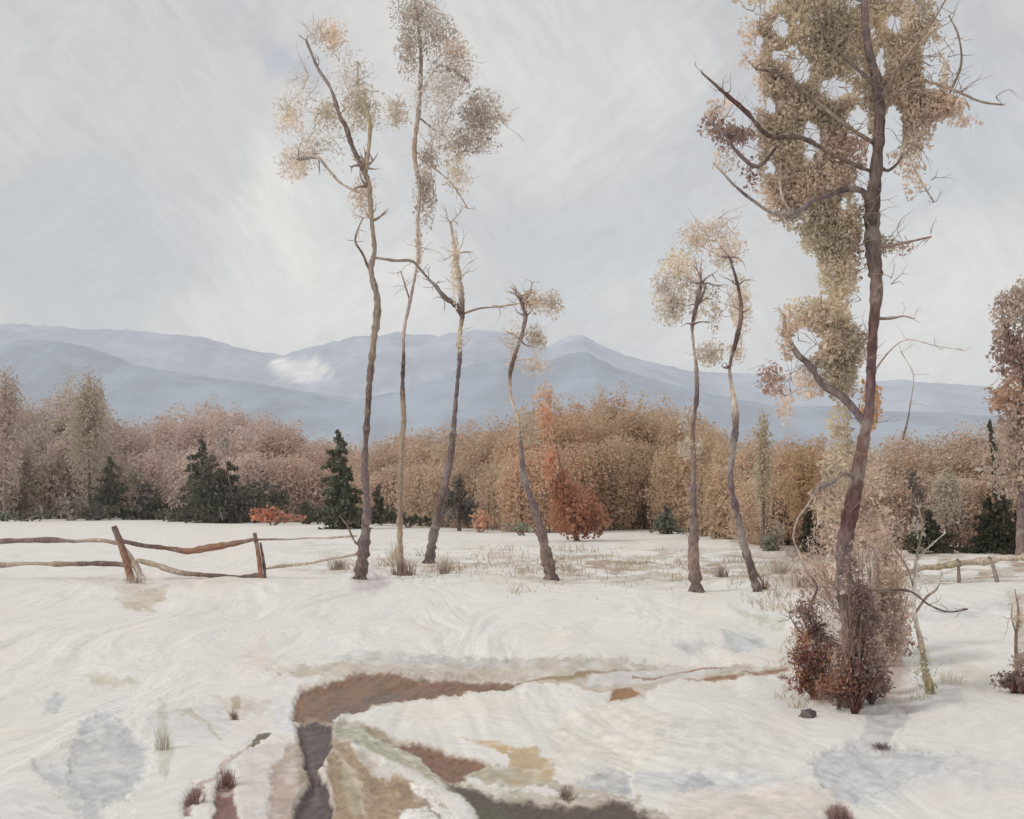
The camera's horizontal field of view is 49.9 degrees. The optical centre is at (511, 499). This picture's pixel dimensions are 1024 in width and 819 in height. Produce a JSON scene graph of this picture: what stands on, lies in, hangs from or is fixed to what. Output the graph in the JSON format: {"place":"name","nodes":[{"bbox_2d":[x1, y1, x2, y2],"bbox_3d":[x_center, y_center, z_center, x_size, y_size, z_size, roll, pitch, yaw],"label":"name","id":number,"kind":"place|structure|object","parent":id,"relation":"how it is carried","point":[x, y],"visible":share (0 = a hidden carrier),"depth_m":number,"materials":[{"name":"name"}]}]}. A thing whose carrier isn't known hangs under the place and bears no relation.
{"place":"outdoors","nodes":[
{"label":"outdoors","id":0,"kind":"place"},
{"bbox_2d":[0,340,1010,460],"bbox_3d":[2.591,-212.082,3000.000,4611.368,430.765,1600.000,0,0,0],"label":"mountains","id":1,"kind":"structure","parent":0,"point":[133,392],"depth_m":2649.45,"materials":[{"name":"stone"}]},
{"bbox_2d":[0,323,1018,415],"bbox_3d":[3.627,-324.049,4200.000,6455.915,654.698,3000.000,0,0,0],"label":"mountains","id":2,"kind":"structure","parent":0,"point":[336,368],"depth_m":3598.94,"materials":[{"name":"stone"}]},
{"bbox_2d":[0,516,1023,818],"bbox_3d":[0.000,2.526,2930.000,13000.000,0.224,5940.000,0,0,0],"label":"snowy ground","id":3,"kind":"structure","parent":0,"point":[650,694],"depth_m":14.68,"materials":[{"name":"white snow"}]},
{"bbox_2d":[0,360,28,520],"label":"bare tree","id":4,"kind":"object","parent":3,"relation":"on","point":[9,442],"visible":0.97,"depth_m":131.28,"materials":[{"name":"brown plant"}]},
{"bbox_2d":[0,506,54,521],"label":"bush","id":5,"kind":"object","parent":3,"relation":"on","point":[5,516],"visible":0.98,"depth_m":128.95,"materials":[{"name":"green plant"}]},
{"bbox_2d":[55,492,109,520],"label":"bush","id":6,"kind":"object","parent":3,"relation":"on","point":[90,513],"visible":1,"depth_m":133.05,"materials":[{"name":"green plant"}]},
{"bbox_2d":[62,362,110,519],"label":"bare tree","id":7,"kind":"object","parent":3,"relation":"on","point":[91,436],"visible":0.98,"depth_m":138.41,"materials":[{"name":"brown plant"}]},
{"bbox_2d":[90,456,137,519],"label":"conifer","id":8,"kind":"object","parent":3,"relation":"on","point":[110,494],"visible":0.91,"depth_m":138.19,"materials":[{"name":"green plant"}]},
{"bbox_2d":[81,498,185,519],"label":"bush","id":9,"kind":"object","parent":3,"relation":"on","point":[135,513],"visible":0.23,"depth_m":139.74,"materials":[{"name":"brown plant"}]},
{"bbox_2d":[123,572,147,583],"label":"grass tuft","id":10,"kind":"object","parent":3,"relation":"on","point":[136,580],"visible":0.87,"depth_m":32.94,"materials":[{"name":"beige plant"}]},
{"bbox_2d":[126,463,164,519],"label":"bush","id":11,"kind":"object","parent":3,"relation":"on","point":[149,510],"visible":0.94,"depth_m":138.44,"materials":[{"name":"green plant"}]},
{"bbox_2d":[154,726,180,750],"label":"grass tuft","id":12,"kind":"object","parent":3,"relation":"on","point":[163,740],"visible":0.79,"depth_m":10.96,"materials":[{"name":"beige plant"}]},
{"bbox_2d":[154,506,186,520],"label":"bush","id":13,"kind":"object","parent":3,"relation":"on","point":[163,513],"visible":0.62,"depth_m":130.29,"materials":[{"name":"green plant"}]},
{"bbox_2d":[0,525,356,580],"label":"rail fence","id":14,"kind":"object","parent":3,"relation":"on","point":[128,560],"visible":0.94,"depth_m":34.98,"materials":[{"name":"brown wood"}]},
{"bbox_2d":[167,437,215,521],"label":"conifer","id":15,"kind":"object","parent":3,"relation":"on","point":[188,516],"visible":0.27,"depth_m":126.40,"materials":[{"name":"green plant"}]},
{"bbox_2d":[176,786,207,807],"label":"grass tuft","id":16,"kind":"object","parent":3,"relation":"on","point":[192,800],"visible":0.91,"depth_m":9.07,"materials":[{"name":"brown plant"}]},
{"bbox_2d":[184,460,261,523],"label":"conifer","id":17,"kind":"object","parent":3,"relation":"on","point":[230,467],"visible":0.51,"depth_m":119.54,"materials":[{"name":"green plant"}]},
{"bbox_2d":[212,765,239,789],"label":"grass tuft","id":18,"kind":"object","parent":3,"relation":"on","point":[226,780],"visible":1,"depth_m":9.66,"materials":[{"name":"brown plant"}]},
{"bbox_2d":[229,709,239,719],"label":"grass tuft","id":19,"kind":"object","parent":3,"relation":"on","point":[234,717],"visible":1,"depth_m":12.60,"materials":[{"name":"brown plant"}]},
{"bbox_2d":[182,427,293,522],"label":"bush","id":20,"kind":"object","parent":3,"relation":"on","point":[201,496],"visible":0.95,"depth_m":117.84,"materials":[{"name":"green plant"}]},
{"bbox_2d":[249,505,306,524],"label":"bush","id":21,"kind":"object","parent":3,"relation":"on","point":[265,515],"visible":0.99,"depth_m":108.53,"materials":[{"name":"orange plant"}]},
{"bbox_2d":[290,500,320,523],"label":"bush","id":22,"kind":"object","parent":3,"relation":"on","point":[302,509],"visible":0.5,"depth_m":113.77,"materials":[{"name":"green plant"}]},
{"bbox_2d":[294,505,362,523],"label":"bush","id":23,"kind":"object","parent":3,"relation":"on","point":[318,514],"visible":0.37,"depth_m":112.58,"materials":[{"name":"green plant"}]},
{"bbox_2d":[327,557,347,569],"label":"grass tuft","id":24,"kind":"object","parent":3,"relation":"on","point":[336,565],"visible":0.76,"depth_m":39.12,"materials":[{"name":"beige plant"}]},
{"bbox_2d":[317,429,372,529],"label":"conifer","id":25,"kind":"object","parent":3,"relation":"on","point":[338,486],"visible":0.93,"depth_m":94.11,"materials":[{"name":"green plant"}]},
{"bbox_2d":[272,14,434,579],"bbox_3d":[-5.024,-6.290,34.188,5.261,17.889,1.845,0,0,0],"label":"slender tree","id":26,"kind":"object","parent":3,"relation":"on","point":[361,104],"visible":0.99,"depth_m":34.04,"materials":[{"name":"beige plant"}]},
{"bbox_2d":[371,483,389,524],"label":"conifer","id":27,"kind":"object","parent":3,"relation":"on","point":[378,510],"visible":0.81,"depth_m":107.89,"materials":[{"name":"green plant"}]},
{"bbox_2d":[383,539,408,559],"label":"grass tuft","id":28,"kind":"object","parent":3,"relation":"on","point":[392,553],"visible":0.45,"depth_m":46.13,"materials":[{"name":"beige plant"}]},
{"bbox_2d":[388,558,418,575],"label":"grass tuft","id":29,"kind":"object","parent":3,"relation":"on","point":[403,571],"visible":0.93,"depth_m":36.19,"materials":[{"name":"brown plant"}]},
{"bbox_2d":[381,505,431,527],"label":"bush","id":30,"kind":"object","parent":3,"relation":"on","point":[415,519],"visible":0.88,"depth_m":99.17,"materials":[{"name":"green plant"}]},
{"bbox_2d":[436,556,453,573],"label":"grass tuft","id":31,"kind":"object","parent":3,"relation":"on","point":[443,568],"visible":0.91,"depth_m":37.15,"materials":[{"name":"beige plant"}]},
{"bbox_2d":[383,0,521,568],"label":"slender tree","id":32,"kind":"object","parent":3,"relation":"on","point":[417,16],"visible":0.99,"depth_m":37.92,"materials":[{"name":"beige plant"}]},
{"bbox_2d":[438,472,478,530],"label":"conifer","id":33,"kind":"object","parent":3,"relation":"on","point":[463,508],"visible":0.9,"depth_m":88.36,"materials":[{"name":"green plant"}]},
{"bbox_2d":[422,205,519,563],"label":"slender tree","id":34,"kind":"object","parent":3,"relation":"on","point":[433,535],"visible":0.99,"depth_m":43.13,"materials":[{"name":"brown plant"}]},
{"bbox_2d":[469,510,496,532],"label":"bush","id":35,"kind":"object","parent":3,"relation":"on","point":[480,524],"visible":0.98,"depth_m":84.52,"materials":[{"name":"orange plant"}]},
{"bbox_2d":[0,367,1017,548],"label":"woodland","id":36,"kind":"object","parent":3,"relation":"on","point":[636,472],"visible":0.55,"depth_m":99.87,"materials":[{"name":"brown plant"}]},
{"bbox_2d":[501,521,532,535],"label":"bush","id":37,"kind":"object","parent":3,"relation":"on","point":[520,526],"visible":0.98,"depth_m":76.77,"materials":[{"name":"green plant"}]},
{"bbox_2d":[492,276,564,580],"bbox_3d":[0.608,-2.113,34.203,2.241,9.575,1.756,0,0,27],"label":"slender tree","id":38,"kind":"object","parent":3,"relation":"on","point":[548,561],"visible":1,"depth_m":34.15,"materials":[{"name":"beige plant"}]},
{"bbox_2d":[559,783,573,798],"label":"grass tuft","id":39,"kind":"object","parent":3,"relation":"on","point":[565,793],"visible":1,"depth_m":9.35,"materials":[{"name":"brown plant"}]},
{"bbox_2d":[531,380,613,540],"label":"bush","id":40,"kind":"object","parent":3,"relation":"on","point":[579,515],"visible":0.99,"depth_m":66.12,"materials":[{"name":"brown plant"}]},
{"bbox_2d":[314,539,931,710],"bbox_3d":[1.885,2.268,38.776,23.070,0.617,48.706,0,0,15],"label":"dry scrub","id":41,"kind":"object","parent":3,"relation":"on","point":[628,564],"visible":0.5,"depth_m":38.28,"materials":[{"name":"beige plant"}]},
{"bbox_2d":[649,503,685,533],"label":"conifer","id":42,"kind":"object","parent":3,"relation":"on","point":[665,522],"visible":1,"depth_m":81.04,"materials":[{"name":"green plant"}]},
{"bbox_2d":[646,219,729,592],"bbox_3d":[4.653,-2.543,30.307,1.934,10.416,1.984,0,0,-29],"label":"slender tree","id":43,"kind":"object","parent":3,"relation":"on","point":[695,577],"visible":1,"depth_m":30.31,"materials":[{"name":"beige plant"}]},
{"bbox_2d":[710,563,728,576],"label":"grass tuft","id":44,"kind":"object","parent":3,"relation":"on","point":[720,572],"visible":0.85,"depth_m":35.76,"materials":[{"name":"beige plant"}]},
{"bbox_2d":[687,202,773,591],"bbox_3d":[6.058,-2.777,30.182,2.486,10.889,1.672,0,0,0],"label":"slender tree","id":45,"kind":"object","parent":3,"relation":"on","point":[726,249],"visible":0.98,"depth_m":30.25,"materials":[{"name":"brown plant"}]},
{"bbox_2d":[744,407,775,547],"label":"bare tree","id":46,"kind":"object","parent":3,"relation":"on","point":[761,462],"visible":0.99,"depth_m":56.97,"materials":[{"name":"beige plant"}]},
{"bbox_2d":[759,579,770,589],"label":"grass tuft","id":47,"kind":"object","parent":3,"relation":"on","point":[762,585],"visible":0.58,"depth_m":30.87,"materials":[{"name":"beige plant"}]},
{"bbox_2d":[758,519,785,550],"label":"bush","id":48,"kind":"object","parent":3,"relation":"on","point":[775,539],"visible":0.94,"depth_m":53.88,"materials":[{"name":"green plant"}]},
{"bbox_2d":[764,561,791,573],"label":"grass tuft","id":49,"kind":"object","parent":3,"relation":"on","point":[779,568],"visible":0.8,"depth_m":37.65,"materials":[{"name":"beige plant"}]},
{"bbox_2d":[778,603,810,649],"bbox_3d":[3.872,2.010,14.926,0.608,1.243,0.399,0,0,-40],"label":"sapling","id":50,"kind":"object","parent":3,"relation":"on","point":[798,628],"visible":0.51,"depth_m":14.93,"materials":[{"name":"brown plant"}]},
{"bbox_2d":[776,439,826,535],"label":"bare tree","id":51,"kind":"object","parent":3,"relation":"on","point":[802,487],"visible":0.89,"depth_m":54.80,"materials":[{"name":"brown plant"}]},
{"bbox_2d":[788,570,819,587],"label":"grass tuft","id":52,"kind":"object","parent":3,"relation":"on","point":[798,583],"visible":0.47,"depth_m":31.48,"materials":[{"name":"beige plant"}]},
{"bbox_2d":[794,507,816,551],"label":"conifer","id":53,"kind":"object","parent":3,"relation":"on","point":[807,527],"visible":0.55,"depth_m":52.88,"materials":[{"name":"green plant"}]},
{"bbox_2d":[799,708,816,717],"bbox_3d":[3.438,2.484,12.767,0.222,0.135,0.177,0,0,0],"label":"stone","id":54,"kind":"object","parent":3,"relation":"on","point":[808,713],"visible":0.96,"depth_m":12.74,"materials":[{"name":"grey stone"}]},
{"bbox_2d":[781,636,839,699],"bbox_3d":[3.868,2.141,13.870,0.959,0.857,0.592,0,0,0],"label":"dead bush","id":55,"kind":"object","parent":3,"relation":"on","point":[807,680],"visible":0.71,"depth_m":13.83,"materials":[{"name":"brown plant"}]},
{"bbox_2d":[791,593,840,681],"bbox_3d":[3.985,1.878,14.389,0.652,1.324,0.364,0,0,0],"label":"dead shrub","id":56,"kind":"object","parent":3,"relation":"on","point":[814,623],"visible":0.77,"depth_m":14.37,"materials":[{"name":"brown plant"}]},
{"bbox_2d":[798,537,836,554],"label":"bush","id":57,"kind":"object","parent":3,"relation":"on","point":[810,544],"visible":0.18,"depth_m":50.19,"materials":[{"name":"green plant"}]},
{"bbox_2d":[828,686,849,709],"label":"shrub","id":58,"kind":"object","parent":3,"relation":"on","point":[837,698],"visible":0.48,"depth_m":13.17,"materials":[{"name":"brown plant"}]},
{"bbox_2d":[826,804,854,818],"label":"grass tuft","id":59,"kind":"object","parent":3,"relation":"on","point":[843,815],"visible":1,"depth_m":8.64,"materials":[{"name":"brown plant"}]},
{"bbox_2d":[784,516,918,656],"bbox_3d":[5.705,1.627,18.257,2.292,2.749,0.923,0,0,0],"label":"thicket","id":60,"kind":"object","parent":3,"relation":"on","point":[907,608],"visible":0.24,"depth_m":18.21,"materials":[{"name":"beige plant"}]},
{"bbox_2d":[796,511,914,667],"bbox_3d":[5.191,1.580,16.648,1.755,2.927,1.022,0,0,0],"label":"thicket","id":61,"kind":"object","parent":3,"relation":"on","point":[889,601],"visible":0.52,"depth_m":16.60,"materials":[{"name":"brown plant"}]},
{"bbox_2d":[815,537,900,713],"bbox_3d":[4.067,1.480,12.930,1.008,2.097,0.631,0,0,-10],"label":"dead bush","id":62,"kind":"object","parent":3,"relation":"on","point":[856,671],"visible":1,"depth_m":12.90,"materials":[{"name":"brown plant"}]},
{"bbox_2d":[695,0,1022,708],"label":"broad tree","id":63,"kind":"object","parent":3,"relation":"on","point":[801,184],"visible":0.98,"depth_m":13.70,"materials":[{"name":"brown plant"}]},
{"bbox_2d":[853,568,887,666],"bbox_3d":[4.500,1.681,14.136,0.599,1.712,0.497,0,0,30],"label":"dead shrub","id":64,"kind":"object","parent":3,"relation":"on","point":[876,639],"visible":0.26,"depth_m":14.10,"materials":[{"name":"brown plant"}]},
{"bbox_2d":[863,664,895,703],"bbox_3d":[4.422,2.267,13.630,0.655,0.542,0.484,0,0,0],"label":"dead bush","id":65,"kind":"object","parent":3,"relation":"on","point":[871,698],"visible":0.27,"depth_m":13.56,"materials":[{"name":"brown plant"}]},
{"bbox_2d":[871,742,892,750],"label":"grass tuft","id":66,"kind":"object","parent":3,"relation":"on","point":[880,746],"visible":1,"depth_m":11.19,"materials":[{"name":"brown plant"}]},
{"bbox_2d":[884,492,945,693],"bbox_3d":[5.222,1.258,14.203,0.788,2.748,0.575,0,0,41],"label":"sapling","id":67,"kind":"object","parent":3,"relation":"on","point":[927,679],"visible":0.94,"depth_m":14.19,"materials":[{"name":"beige plant"}]},
{"bbox_2d":[903,469,928,531],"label":"bare tree","id":68,"kind":"object","parent":3,"relation":"on","point":[919,493],"visible":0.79,"depth_m":53.92,"materials":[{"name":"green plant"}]},
{"bbox_2d":[903,509,962,553],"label":"conifer","id":69,"kind":"object","parent":3,"relation":"on","point":[931,530],"visible":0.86,"depth_m":51.19,"materials":[{"name":"green plant"}]},
{"bbox_2d":[925,460,967,543],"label":"bare tree","id":70,"kind":"object","parent":3,"relation":"on","point":[946,483],"visible":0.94,"depth_m":52.25,"materials":[{"name":"beige plant"}]},
{"bbox_2d":[930,668,966,685],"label":"grass tuft","id":71,"kind":"object","parent":3,"relation":"on","point":[952,680],"visible":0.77,"depth_m":14.90,"materials":[{"name":"beige plant"}]},
{"bbox_2d":[891,553,1023,583],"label":"fence","id":72,"kind":"object","parent":3,"relation":"on","point":[980,561],"visible":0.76,"depth_m":33.33,"materials":[{"name":"brown wood"}]},
{"bbox_2d":[958,495,1014,554],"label":"conifer","id":73,"kind":"object","parent":3,"relation":"on","point":[995,538],"visible":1,"depth_m":50.92,"materials":[{"name":"green plant"}]},
{"bbox_2d":[975,275,1023,560],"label":"brown tree","id":74,"kind":"object","parent":3,"relation":"on","point":[1011,354],"visible":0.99,"depth_m":45.36,"materials":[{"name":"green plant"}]},
{"bbox_2d":[987,418,1014,532],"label":"conifer","id":75,"kind":"object","parent":3,"relation":"on","point":[1004,504],"visible":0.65,"depth_m":50.90,"materials":[{"name":"green plant"}]},
{"bbox_2d":[994,510,1016,554],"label":"conifer","id":76,"kind":"object","parent":3,"relation":"on","point":[1013,534],"visible":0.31,"depth_m":50.72,"materials":[{"name":"green plant"}]},
{"bbox_2d":[990,649,1023,693],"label":"dead bush","id":77,"kind":"object","parent":3,"relation":"on","point":[1013,681],"visible":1,"depth_m":14.48,"materials":[{"name":"brown plant"}]},
{"bbox_2d":[1000,589,1023,673],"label":"sapling","id":78,"kind":"object","parent":3,"relation":"on","point":[1018,617],"visible":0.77,"depth_m":15.55,"materials":[{"name":"beige plant"}]},
{"bbox_2d":[0,0,1023,389],"label":"sky","id":79,"kind":"structure","parent":0,"point":[141,189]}
]}

